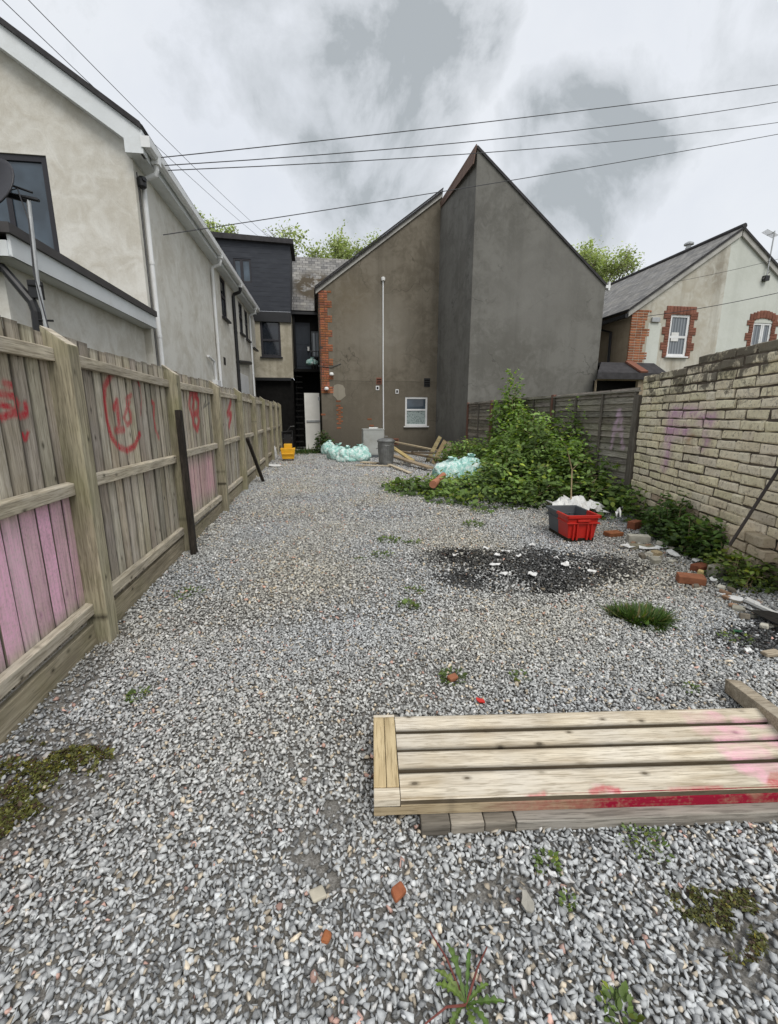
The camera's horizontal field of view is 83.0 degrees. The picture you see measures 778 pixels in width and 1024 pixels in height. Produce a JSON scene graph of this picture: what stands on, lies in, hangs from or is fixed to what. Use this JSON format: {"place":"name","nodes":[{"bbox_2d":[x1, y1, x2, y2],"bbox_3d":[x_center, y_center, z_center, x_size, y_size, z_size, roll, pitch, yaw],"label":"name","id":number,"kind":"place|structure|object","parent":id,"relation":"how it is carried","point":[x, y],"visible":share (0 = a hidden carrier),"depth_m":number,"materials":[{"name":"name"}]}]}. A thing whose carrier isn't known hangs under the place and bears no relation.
{"place":"outdoors","nodes":[
{"label":"outdoors","id":0,"kind":"place"},
{"bbox_2d":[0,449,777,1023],"bbox_3d":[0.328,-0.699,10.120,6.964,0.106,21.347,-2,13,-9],"label":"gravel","id":1,"kind":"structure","parent":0,"point":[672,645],"depth_m":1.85,"materials":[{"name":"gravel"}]},
{"bbox_2d":[124,685,150,702],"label":"gravel weed","id":2,"kind":"object","parent":1,"relation":"on","point":[131,691],"visible":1,"depth_m":2.40,"materials":[{"name":"green plant"}]},
{"bbox_2d":[295,444,316,454],"bbox_3d":[-3.579,-2.547,17.650,1.685,0.366,1.952,6,14,24],"label":"grass strip","id":3,"kind":"object","parent":1,"relation":"on","point":[305,451],"depth_m":17.43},
{"bbox_2d":[309,885,326,902],"bbox_3d":[-0.225,1.207,1.391,0.049,0.018,0.041,-6,14,-27],"label":"flat stone","id":4,"kind":"object","parent":1,"relation":"on","point":[317,893],"visible":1,"depth_m":1.38,"materials":[{"name":"stone"}]},
{"bbox_2d":[391,881,405,902],"bbox_3d":[0.029,1.202,1.392,0.049,0.028,0.037,-10,16,-38],"label":"brick chip","id":5,"kind":"object","parent":1,"relation":"on","point":[398,891],"visible":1,"depth_m":1.39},
{"bbox_2d":[397,597,419,609],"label":"gravel weed","id":6,"kind":"object","parent":1,"relation":"on","point":[404,601],"visible":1,"depth_m":3.54,"materials":[{"name":"green plant"}]},
{"bbox_2d":[419,813,449,835],"bbox_3d":[0.169,1.151,1.638,0.106,0.047,0.080,0,12,-2],"label":"offcut block","id":7,"kind":"object","parent":1,"relation":"on","point":[437,824],"depth_m":1.60,"materials":[{"name":"grey wood"}]},
{"bbox_2d":[438,666,466,685],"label":"gravel weed","id":8,"kind":"object","parent":1,"relation":"on","point":[464,674],"visible":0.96,"depth_m":2.56,"materials":[{"name":"green plant"}]},
{"bbox_2d":[447,673,457,681],"bbox_3d":[0.365,0.951,2.526,0.060,0.033,0.042,-7,14,-28],"label":"brick chip","id":9,"kind":"object","parent":1,"relation":"on","point":[452,677],"visible":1,"depth_m":2.51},
{"bbox_2d":[425,930,503,1023],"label":"dandelion plant","id":10,"kind":"object","parent":1,"relation":"on","point":[455,988],"visible":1,"depth_m":1.15,"materials":[{"name":"green plant"}]},
{"bbox_2d":[481,811,515,831],"bbox_3d":[0.407,1.150,1.650,0.113,0.043,0.074,0,12,-2],"label":"offcut block","id":11,"kind":"object","parent":1,"relation":"on","point":[503,821],"depth_m":1.62,"materials":[{"name":"grey wood"}]},
{"bbox_2d":[509,669,530,680],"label":"gravel weed","id":12,"kind":"object","parent":1,"relation":"on","point":[517,672],"visible":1,"depth_m":2.58,"materials":[{"name":"green plant"}]},
{"bbox_2d":[521,890,533,913],"bbox_3d":[0.432,1.211,1.368,0.039,0.010,0.064,4,13,19],"label":"flake","id":13,"kind":"object","parent":1,"relation":"on","point":[527,903],"visible":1,"depth_m":1.36,"materials":[{"name":"stone"}]},
{"bbox_2d":[531,847,561,877],"bbox_3d":[0.534,1.184,1.493,0.097,0.036,0.101,2,13,10],"label":"gravel weed","id":14,"kind":"object","parent":1,"relation":"on","point":[539,860],"visible":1,"depth_m":1.50,"materials":[{"name":"green plant"}]},
{"bbox_2d":[556,887,577,911],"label":"gravel weed","id":15,"kind":"object","parent":1,"relation":"on","point":[560,892],"visible":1,"depth_m":1.38,"materials":[{"name":"green plant"}]},
{"bbox_2d":[373,708,777,815],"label":"timber gate","id":16,"kind":"structure","parent":1,"relation":"on","point":[521,762],"depth_m":1.81,"materials":[{"name":"brown wood"}]},
{"bbox_2d":[725,679,777,731],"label":"timber beam","id":17,"kind":"structure","parent":16,"relation":"on","point":[741,693],"depth_m":2.21,"materials":[{"name":"brown wood"}]},
{"bbox_2d":[443,549,777,648],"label":"ash patch","id":18,"kind":"object","parent":1,"relation":"on","point":[582,583],"visible":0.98,"depth_m":4.15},
{"bbox_2d":[603,530,623,536],"bbox_3d":[2.844,0.275,5.576,0.223,0.066,0.121,-4,13,-19],"label":"loose brick","id":19,"kind":"object","parent":1,"relation":"on","point":[612,533],"visible":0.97,"depth_m":5.54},
{"bbox_2d":[594,980,645,1023],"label":"gravel weed","id":20,"kind":"object","parent":1,"relation":"on","point":[625,995],"visible":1,"depth_m":1.14,"materials":[{"name":"green plant"}]},
{"bbox_2d":[627,519,641,529],"bbox_3d":[3.302,0.175,5.917,0.204,0.116,0.103,-8,15,-33],"label":"loose brick","id":21,"kind":"object","parent":1,"relation":"on","point":[635,524],"visible":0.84,"depth_m":5.87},
{"bbox_2d":[595,596,687,632],"bbox_3d":[1.919,0.727,3.272,0.575,0.162,0.583,-2,13,-9],"label":"grass tuft","id":22,"kind":"object","parent":1,"relation":"on","point":[648,614],"visible":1,"depth_m":3.28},
{"bbox_2d":[512,802,777,830],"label":"support batten","id":23,"kind":"object","parent":1,"relation":"on","point":[650,816],"visible":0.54,"depth_m":1.64,"materials":[{"name":"grey wood"}]},
{"bbox_2d":[619,822,674,864],"bbox_3d":[0.911,1.169,1.569,0.160,0.034,0.169,2,13,10],"label":"gravel weed","id":24,"kind":"object","parent":1,"relation":"on","point":[664,843],"visible":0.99,"depth_m":1.57,"materials":[{"name":"green plant"}]},
{"bbox_2d":[675,572,706,585],"bbox_3d":[2.736,0.606,3.985,0.217,0.082,0.113,4,13,17],"label":"loose brick","id":25,"kind":"object","parent":1,"relation":"on","point":[690,578],"visible":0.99,"depth_m":3.95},
{"bbox_2d":[716,630,754,644],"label":"gravel weed","id":26,"kind":"object","parent":1,"relation":"on","point":[718,634],"visible":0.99,"depth_m":3.02,"materials":[{"name":"green plant"}]},
{"bbox_2d":[732,604,745,612],"bbox_3d":[2.739,0.755,3.447,0.083,0.036,0.064,10,16,40],"label":"rubble lump","id":27,"kind":"object","parent":1,"relation":"on","point":[735,607],"visible":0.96,"depth_m":3.43,"materials":[{"name":"stone"}]},
{"bbox_2d":[738,612,749,619],"bbox_3d":[2.665,0.780,3.300,0.065,0.050,0.044,7,14,27],"label":"rubble lump","id":28,"kind":"object","parent":1,"relation":"on","point":[744,616],"visible":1,"depth_m":3.29,"materials":[{"name":"stone"}]},
{"bbox_2d":[743,607,777,623],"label":"plastic sheet","id":29,"kind":"object","parent":1,"relation":"on","point":[771,616],"visible":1,"depth_m":3.25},
{"bbox_2d":[744,599,777,612],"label":"trim strip","id":30,"kind":"object","parent":1,"relation":"on","point":[758,605],"depth_m":3.45,"materials":[{"name":"plastic"}]},
{"bbox_2d":[760,649,777,656],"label":"wood offcut","id":31,"kind":"object","parent":1,"relation":"on","point":[771,653],"visible":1,"depth_m":2.77,"materials":[{"name":"brown wood"}]},
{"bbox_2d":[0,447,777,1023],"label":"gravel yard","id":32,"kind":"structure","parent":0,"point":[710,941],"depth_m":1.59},
{"bbox_2d":[0,735,114,837],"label":"moss patch","id":33,"kind":"object","parent":32,"relation":"on","point":[20,796],"visible":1,"depth_m":1.87,"materials":[{"name":"green plant"}]},
{"bbox_2d":[0,316,282,744],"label":"timber fence","id":34,"kind":"object","parent":32,"relation":"on","point":[93,530],"visible":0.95,"depth_m":2.85,"materials":[{"name":"brown wood"}]},
{"bbox_2d":[175,410,197,554],"bbox_3d":[-2.191,-0.302,4.761,0.079,1.568,0.247,-7,14,-29],"label":"timber stake","id":35,"kind":"object","parent":32,"relation":"on","point":[186,480],"visible":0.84,"depth_m":4.73,"materials":[{"name":"brown wood"}]},
{"bbox_2d":[246,437,264,481],"bbox_3d":[-2.936,-1.117,9.689,0.077,1.072,0.706,2,13,10],"label":"timber stake","id":36,"kind":"object","parent":32,"relation":"on","point":[254,459],"visible":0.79,"depth_m":9.62,"materials":[{"name":"brown wood"}]},
{"bbox_2d":[280,426,294,460],"bbox_3d":[-3.389,-2.295,14.717,0.478,1.146,0.422,-2,13,-9],"label":"mop bucket","id":37,"kind":"object","parent":32,"relation":"on","point":[287,450],"visible":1,"depth_m":14.68,"materials":[{"name":"yellow plastic"}]},
{"bbox_2d":[313,430,334,452],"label":"corner weed","id":38,"kind":"object","parent":32,"relation":"on","point":[318,443],"visible":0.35,"depth_m":17.60,"materials":[{"name":"green plant"}]},
{"bbox_2d":[321,929,331,944],"bbox_3d":[-0.181,1.230,1.273,0.026,0.019,0.033,5,13,21],"label":"brick chip","id":39,"kind":"object","parent":32,"relation":"on","point":[326,937],"visible":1,"depth_m":1.27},
{"bbox_2d":[321,440,333,453],"bbox_3d":[-2.366,-2.535,17.280,0.646,0.573,0.562,-2,13,-9],"label":"rubbish bag","id":40,"kind":"object","parent":32,"relation":"on","point":[326,445],"visible":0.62,"depth_m":17.10,"materials":[{"name":"teal plastic"}]},
{"bbox_2d":[326,443,343,459],"bbox_3d":[-1.788,-2.112,15.300,0.785,0.584,0.664,-2,13,-9],"label":"rubbish bag","id":41,"kind":"object","parent":32,"relation":"on","point":[332,450],"visible":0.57,"depth_m":15.09,"materials":[{"name":"teal plastic"}]},
{"bbox_2d":[335,445,355,461],"bbox_3d":[-1.396,-1.945,14.637,0.782,0.537,0.666,-2,13,-9],"label":"rubbish bag","id":42,"kind":"object","parent":32,"relation":"on","point":[346,453],"visible":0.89,"depth_m":14.43,"materials":[{"name":"teal plastic"}]},
{"bbox_2d":[351,444,371,461],"bbox_3d":[-1.019,-1.996,14.782,0.853,0.581,0.698,-2,13,-9],"label":"rubbish bag","id":43,"kind":"object","parent":32,"relation":"on","point":[362,453],"visible":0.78,"depth_m":14.59,"materials":[{"name":"teal plastic"}]},
{"bbox_2d":[362,428,384,457],"bbox_3d":[-0.587,-2.523,16.057,0.784,1.015,0.572,-2,13,-9],"label":"grey cabinet","id":44,"kind":"object","parent":32,"relation":"on","point":[370,437],"visible":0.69,"depth_m":15.75,"materials":[{"name":"metal"}]},
{"bbox_2d":[376,436,395,464],"bbox_3d":[-0.092,-1.873,13.422,0.555,0.878,0.555,11,17,42],"label":"dustbin","id":45,"kind":"object","parent":32,"relation":"on","point":[385,448],"visible":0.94,"depth_m":13.24,"materials":[{"name":"metal"}]},
{"bbox_2d":[394,455,433,468],"bbox_3d":[0.609,-1.526,13.192,0.200,0.190,2.606,-6,14,-24],"label":"old plank","id":46,"kind":"object","parent":32,"relation":"on","point":[413,462],"visible":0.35,"depth_m":12.80,"materials":[{"name":"brown wood"}]},
{"bbox_2d":[401,450,444,460],"bbox_3d":[1.057,-1.882,14.574,0.150,0.130,2.616,-7,14,-30],"label":"old plank","id":47,"kind":"object","parent":46,"relation":"on","point":[421,455],"visible":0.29,"depth_m":14.43,"materials":[{"name":"brown wood"}]},
{"bbox_2d":[394,446,414,460],"bbox_3d":[0.409,-2.005,14.949,0.160,0.249,3.099,-2,13,-11],"label":"old plank","id":48,"kind":"object","parent":47,"relation":"on","point":[400,452],"visible":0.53,"depth_m":14.54,"materials":[{"name":"brown wood"}]},
{"bbox_2d":[394,441,437,451],"bbox_3d":[0.974,-2.485,16.565,0.130,0.170,3.663,-6,14,-24],"label":"old plank","id":49,"kind":"object","parent":47,"relation":"on","point":[436,450],"visible":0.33,"depth_m":16.50,"materials":[{"name":"brown wood"}]},
{"bbox_2d":[425,436,441,461],"bbox_3d":[1.507,-2.120,14.836,0.128,0.851,1.280,6,14,25],"label":"leaning plank","id":50,"kind":"object","parent":32,"relation":"on","point":[436,443],"visible":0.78,"depth_m":14.86,"materials":[{"name":"brown wood"}]},
{"bbox_2d":[431,440,446,463],"bbox_3d":[1.627,-1.940,14.257,0.136,0.758,1.257,6,14,24],"label":"leaning plank","id":51,"kind":"object","parent":32,"relation":"on","point":[442,446],"visible":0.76,"depth_m":14.29,"materials":[{"name":"brown wood"}]},
{"bbox_2d":[432,456,465,482],"bbox_3d":[1.431,-0.980,10.174,0.820,0.594,0.746,-10,16,-39],"label":"rubbish bag","id":52,"kind":"object","parent":32,"relation":"on","point":[452,465],"visible":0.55,"depth_m":9.96,"materials":[{"name":"teal plastic"}]},
{"bbox_2d":[448,812,484,833],"bbox_3d":[0.287,1.151,1.644,0.123,0.045,0.077,0,12,-2],"label":"offcut block","id":53,"kind":"object","parent":32,"relation":"on","point":[468,823],"depth_m":1.61,"materials":[{"name":"grey wood"}]},
{"bbox_2d":[458,453,481,479],"bbox_3d":[1.889,-1.052,10.333,0.855,0.660,0.769,8,15,32],"label":"rubbish bag","id":54,"kind":"object","parent":32,"relation":"on","point":[467,464],"visible":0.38,"depth_m":10.06,"materials":[{"name":"teal plastic"}]},
{"bbox_2d":[377,368,650,522],"bbox_3d":[1.882,-1.867,9.725,4.471,2.743,8.212,-2,13,-9],"label":"bramble bush","id":55,"kind":"object","parent":32,"relation":"on","point":[520,462],"visible":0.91,"depth_m":8.21,"materials":[{"name":"green plant"}]},
{"bbox_2d":[429,472,445,487],"bbox_3d":[0.970,-0.630,8.623,0.144,0.180,0.985,4,13,18],"label":"clay pipe","id":56,"kind":"object","parent":55,"relation":"in","point":[434,483],"visible":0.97,"depth_m":8.28,"materials":[{"name":"ceramic"}]},
{"bbox_2d":[465,387,642,507],"bbox_3d":[3.291,-1.880,11.146,0.085,1.972,8.784,-2,13,-7],"label":"slatted fence","id":57,"kind":"object","parent":32,"relation":"on","point":[610,425],"visible":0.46,"depth_m":7.84,"materials":[{"name":"grey wood"}]},
{"bbox_2d":[537,431,590,499],"bbox_3d":[2.566,-0.556,6.541,0.680,1.273,0.657,12,17,43],"label":"sapling","id":58,"kind":"object","parent":32,"relation":"on","point":[564,449],"visible":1,"depth_m":6.46,"materials":[{"name":"plant"}]},
{"bbox_2d":[546,505,601,541],"bbox_3d":[2.299,0.141,5.550,0.417,0.335,0.632,-1,12,-4],"label":"recycling crate","id":59,"kind":"object","parent":32,"relation":"on","point":[572,523],"visible":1,"depth_m":5.33,"materials":[{"name":"red plastic"}]},
{"bbox_2d":[546,495,609,512],"bbox_3d":[2.806,-0.124,6.579,0.847,0.229,0.611,-6,14,-26],"label":"polythene sheet","id":60,"kind":"object","parent":59,"relation":"in","point":[580,501],"visible":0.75,"depth_m":6.51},
{"bbox_2d":[626,534,650,542],"bbox_3d":[3.011,0.319,5.312,0.242,0.094,0.116,3,13,13],"label":"concrete block","id":61,"kind":"object","parent":32,"relation":"on","point":[641,538],"depth_m":5.27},
{"bbox_2d":[628,543,654,549],"bbox_3d":[2.889,0.400,5.039,0.260,0.057,0.094,2,13,9],"label":"concrete block","id":62,"kind":"object","parent":32,"relation":"on","point":[636,545],"depth_m":5.01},
{"bbox_2d":[632,506,662,530],"bbox_3d":[3.624,0.066,5.995,0.591,0.332,0.806,-2,13,-9],"label":"wall weed","id":63,"kind":"object","parent":32,"relation":"on","point":[643,516],"depth_m":6.12,"materials":[{"name":"green plant"}]},
{"bbox_2d":[649,557,661,563],"bbox_3d":[2.750,0.505,4.541,0.090,0.064,0.074,-2,13,-9],"label":"rubble lump","id":64,"kind":"object","parent":32,"relation":"on","point":[655,560],"visible":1,"depth_m":4.51,"materials":[{"name":"stone"}]},
{"bbox_2d":[640,490,701,546],"bbox_3d":[3.487,0.068,5.392,0.729,0.666,0.961,8,15,32],"label":"wall weed","id":65,"kind":"object","parent":32,"relation":"on","point":[663,515],"depth_m":5.33,"materials":[{"name":"green plant"}]},
{"bbox_2d":[655,513,722,562],"bbox_3d":[3.389,0.242,4.934,0.729,0.463,0.919,-2,13,-9],"label":"wall weed","id":66,"kind":"object","parent":32,"relation":"on","point":[673,539],"depth_m":4.82,"materials":[{"name":"green plant"}]},
{"bbox_2d":[690,562,709,571],"bbox_3d":[3.063,0.546,4.325,0.185,0.074,0.103,-6,14,-24],"label":"loose brick","id":67,"kind":"object","parent":32,"relation":"on","point":[697,566],"visible":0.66,"depth_m":4.29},
{"bbox_2d":[630,339,777,586],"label":"cream brick wall","id":68,"kind":"structure","parent":32,"relation":"on","point":[707,436],"depth_m":4.73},
{"bbox_2d":[728,468,777,545],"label":"rod","id":69,"kind":"object","parent":68,"relation":"attached to","point":[755,505],"visible":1,"depth_m":3.95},
{"bbox_2d":[682,518,729,563],"bbox_3d":[3.508,0.299,4.698,0.645,0.528,0.914,-2,13,-9],"label":"wall weed","id":70,"kind":"object","parent":32,"relation":"on","point":[719,535],"depth_m":4.61,"materials":[{"name":"green plant"}]},
{"bbox_2d":[706,563,726,577],"bbox_3d":[3.131,0.558,4.207,0.161,0.110,0.108,-7,14,-28],"label":"concrete block","id":71,"kind":"object","parent":32,"relation":"on","point":[711,570],"depth_m":4.17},
{"bbox_2d":[664,883,769,964],"bbox_3d":[1.045,1.238,1.338,0.350,0.041,0.220,-2,13,-9],"label":"moss patch","id":72,"kind":"object","parent":32,"relation":"on","point":[726,902],"visible":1,"depth_m":1.35,"materials":[{"name":"green plant"}]},
{"bbox_2d":[697,548,777,593],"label":"wall weed","id":73,"kind":"object","parent":32,"relation":"on","point":[733,573],"depth_m":3.96,"materials":[{"name":"green plant"}]},
{"bbox_2d":[739,557,777,592],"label":"wall weed","id":74,"kind":"object","parent":32,"relation":"on","point":[771,567],"depth_m":3.88,"materials":[{"name":"green plant"}]},
{"bbox_2d":[0,0,777,378],"label":"sky","id":75,"kind":"structure","parent":0,"point":[209,75],"materials":[{"name":"grey"}]},
{"bbox_3d":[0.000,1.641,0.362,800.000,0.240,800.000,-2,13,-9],"label":"ground","id":76,"kind":"structure","parent":0,"visible":0},
{"bbox_2d":[0,221,156,366],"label":"extension","id":77,"kind":"object","parent":76,"relation":"on","point":[90,309],"visible":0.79,"depth_m":5.05,"materials":[{"name":"paint"}]},
{"bbox_2d":[0,158,53,327],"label":"satellite dish","id":78,"kind":"object","parent":77,"relation":"attached to","point":[7,175],"visible":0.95,"depth_m":3.95,"materials":[{"name":"metal"}]},
{"bbox_2d":[0,17,259,396],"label":"rendered terrace","id":79,"kind":"structure","parent":76,"relation":"on","point":[88,163],"depth_m":6.94,"materials":[{"name":"paint"}]},
{"bbox_2d":[0,153,59,252],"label":"window","id":80,"kind":"structure","parent":79,"relation":"in","point":[30,171],"depth_m":6.77,"materials":[{"name":"black glass"}]},
{"bbox_2d":[219,275,231,323],"bbox_3d":[-4.778,-6.158,12.754,0.160,1.157,0.844,-2,13,-8],"label":"window","id":81,"kind":"structure","parent":79,"relation":"in","point":[222,287],"depth_m":12.85,"materials":[{"name":"black glass"}]},
{"bbox_2d":[238,302,246,337],"bbox_3d":[-5.130,-6.697,15.292,0.160,1.070,0.822,-2,13,-8],"label":"window","id":82,"kind":"structure","parent":79,"relation":"in","point":[239,305],"depth_m":15.41,"materials":[{"name":"black glass"}]},
{"bbox_2d":[244,310,251,342],"bbox_3d":[-5.274,-6.901,16.336,0.160,1.066,0.786,-2,13,-8],"label":"window","id":83,"kind":"structure","parent":79,"relation":"in","point":[245,314],"depth_m":16.49,"materials":[{"name":"black glass"}]},
{"bbox_2d":[161,84,777,157],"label":"overhead cable","id":84,"kind":"object","parent":79,"relation":"attached to","point":[451,126],"visible":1,"depth_m":8.24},
{"bbox_2d":[163,134,777,234],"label":"overhead cable","id":85,"kind":"object","parent":79,"relation":"attached to","point":[452,189],"visible":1,"depth_m":8.63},
{"bbox_2d":[165,102,776,165],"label":"overhead cable","id":86,"kind":"object","parent":79,"relation":"attached to","point":[451,143],"visible":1,"depth_m":8.60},
{"bbox_2d":[168,122,777,170],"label":"overhead cable","id":87,"kind":"object","parent":79,"relation":"attached to","point":[448,155],"visible":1,"depth_m":8.88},
{"bbox_2d":[194,204,238,233],"bbox_3d":[-14.241,-14.973,35.766,5.559,16.862,4.937,-2,13,-9],"label":"tree","id":88,"kind":"object","parent":76,"relation":"on","point":[213,223],"visible":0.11,"depth_m":34.57,"materials":[{"name":"green plant"}]},
{"bbox_2d":[211,231,296,447],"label":"black clad building","id":89,"kind":"structure","parent":76,"relation":"on","point":[262,265],"depth_m":18.66,"materials":[{"name":"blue wood"}]},
{"bbox_2d":[2,0,257,235],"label":"overhead cable","id":90,"kind":"object","parent":89,"relation":"attached to","point":[89,83],"visible":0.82,"depth_m":6.08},
{"bbox_2d":[28,0,271,239],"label":"overhead cable","id":91,"kind":"object","parent":89,"relation":"attached to","point":[127,100],"visible":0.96,"depth_m":6.95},
{"bbox_2d":[233,258,251,282],"bbox_3d":[-6.052,-9.975,18.207,0.692,0.910,0.050,-2,13,-9],"label":"window","id":92,"kind":"structure","parent":89,"relation":"in","point":[242,267],"depth_m":18.19,"materials":[{"name":"grey glass"}]},
{"bbox_2d":[260,322,282,357],"bbox_3d":[-5.086,-7.436,18.903,0.959,1.565,0.160,-2,13,-9],"label":"window","id":93,"kind":"structure","parent":89,"relation":"in","point":[270,336],"depth_m":18.95,"materials":[{"name":"black glass"}]},
{"bbox_2d":[263,219,356,258],"bbox_3d":[-7.027,-15.697,39.248,10.170,16.769,9.820,3,13,15],"label":"tree","id":94,"kind":"object","parent":76,"relation":"on","point":[312,252],"visible":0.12,"depth_m":34.87,"materials":[{"name":"green plant"}]},
{"bbox_2d":[292,257,350,448],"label":"slate roofed house","id":95,"kind":"structure","parent":76,"relation":"on","point":[309,274],"depth_m":20.68,"materials":[{"name":"tile"}]},
{"bbox_2d":[295,322,310,368],"bbox_3d":[-4.031,-7.682,20.469,0.754,2.155,0.160,-2,13,-9],"label":"door","id":96,"kind":"structure","parent":95,"relation":"in","point":[302,329],"depth_m":20.48,"materials":[{"name":"blue paint"}]},
{"bbox_2d":[306,357,317,364],"bbox_3d":[-3.510,-6.849,19.995,0.560,0.352,0.478,-2,13,-9],"label":"rubbish bag","id":97,"kind":"object","parent":95,"relation":"on","point":[310,361],"visible":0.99,"depth_m":19.85,"materials":[{"name":"teal plastic"}]},
{"bbox_2d":[311,331,318,356],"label":"window","id":98,"kind":"structure","parent":95,"relation":"in","point":[314,334],"depth_m":20.55,"materials":[{"name":"grey glass"}]},
{"bbox_2d":[318,219,384,258],"bbox_3d":[-2.687,-16.832,41.584,7.526,17.978,6.543,-2,13,-9],"label":"tree","id":99,"kind":"object","parent":76,"relation":"on","point":[339,240],"visible":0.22,"depth_m":38.18,"materials":[{"name":"green plant"}]},
{"bbox_2d":[314,187,443,451],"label":"brown rendered house","id":100,"kind":"structure","parent":76,"relation":"on","point":[376,302],"depth_m":17.40,"materials":[{"name":"paint"}]},
{"bbox_2d":[304,393,320,448],"bbox_3d":[-3.240,-3.849,18.713,0.642,2.340,0.090,-2,13,-9],"label":"open gate door","id":101,"kind":"structure","parent":100,"relation":"attached to","point":[312,414],"depth_m":18.67,"materials":[{"name":"white paint"}]},
{"bbox_2d":[404,397,428,426],"bbox_3d":[1.132,-4.140,18.258,1.062,1.223,0.160,-2,13,-9],"label":"window","id":102,"kind":"structure","parent":100,"relation":"in","point":[415,407],"depth_m":18.30,"materials":[{"name":"white plastic"}]},
{"bbox_2d":[435,144,610,455],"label":"grey rendered house","id":103,"kind":"structure","parent":76,"relation":"on","point":[523,285],"depth_m":15.07,"materials":[{"name":"paint"}]},
{"bbox_2d":[573,235,644,282],"bbox_3d":[19.235,-16.274,40.820,8.439,17.239,8.817,-2,13,-9],"label":"tree","id":104,"kind":"object","parent":76,"relation":"on","point":[600,264],"visible":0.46,"depth_m":37.30,"materials":[{"name":"green plant"}]},
{"bbox_2d":[592,361,665,394],"bbox_3d":[8.177,-3.782,16.700,2.754,3.596,2.859,-2,13,-9],"label":"lean to shed","id":105,"kind":"object","parent":76,"relation":"on","point":[625,375],"visible":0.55,"depth_m":15.37,"materials":[{"name":"wood"}]},
{"bbox_2d":[596,223,777,380],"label":"cream rendered house","id":106,"kind":"structure","parent":76,"relation":"on","point":[670,341],"depth_m":15.94,"materials":[{"name":"paint"}]},
{"bbox_2d":[665,314,689,357],"bbox_3d":[10.465,-6.350,15.916,0.916,1.476,0.160,-2,13,-9],"label":"window","id":107,"kind":"structure","parent":106,"relation":"in","point":[679,325],"depth_m":15.96,"materials":[{"name":"white plastic"}]},
{"bbox_2d":[642,293,776,316],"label":"overhead cable","id":108,"kind":"object","parent":106,"relation":"attached to","point":[711,306],"visible":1,"depth_m":13.92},
{"bbox_2d":[750,323,770,345],"bbox_3d":[13.894,-6.624,16.489,0.804,0.839,0.050,-2,13,-9],"label":"window","id":109,"kind":"structure","parent":106,"relation":"in","point":[761,331],"depth_m":16.47,"materials":[{"name":"white plastic"}]},
{"bbox_2d":[762,229,777,281],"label":"tv aerial","id":110,"kind":"object","parent":106,"relation":"attached to","point":[766,277],"visible":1,"depth_m":15.79,"materials":[{"name":"metal"}]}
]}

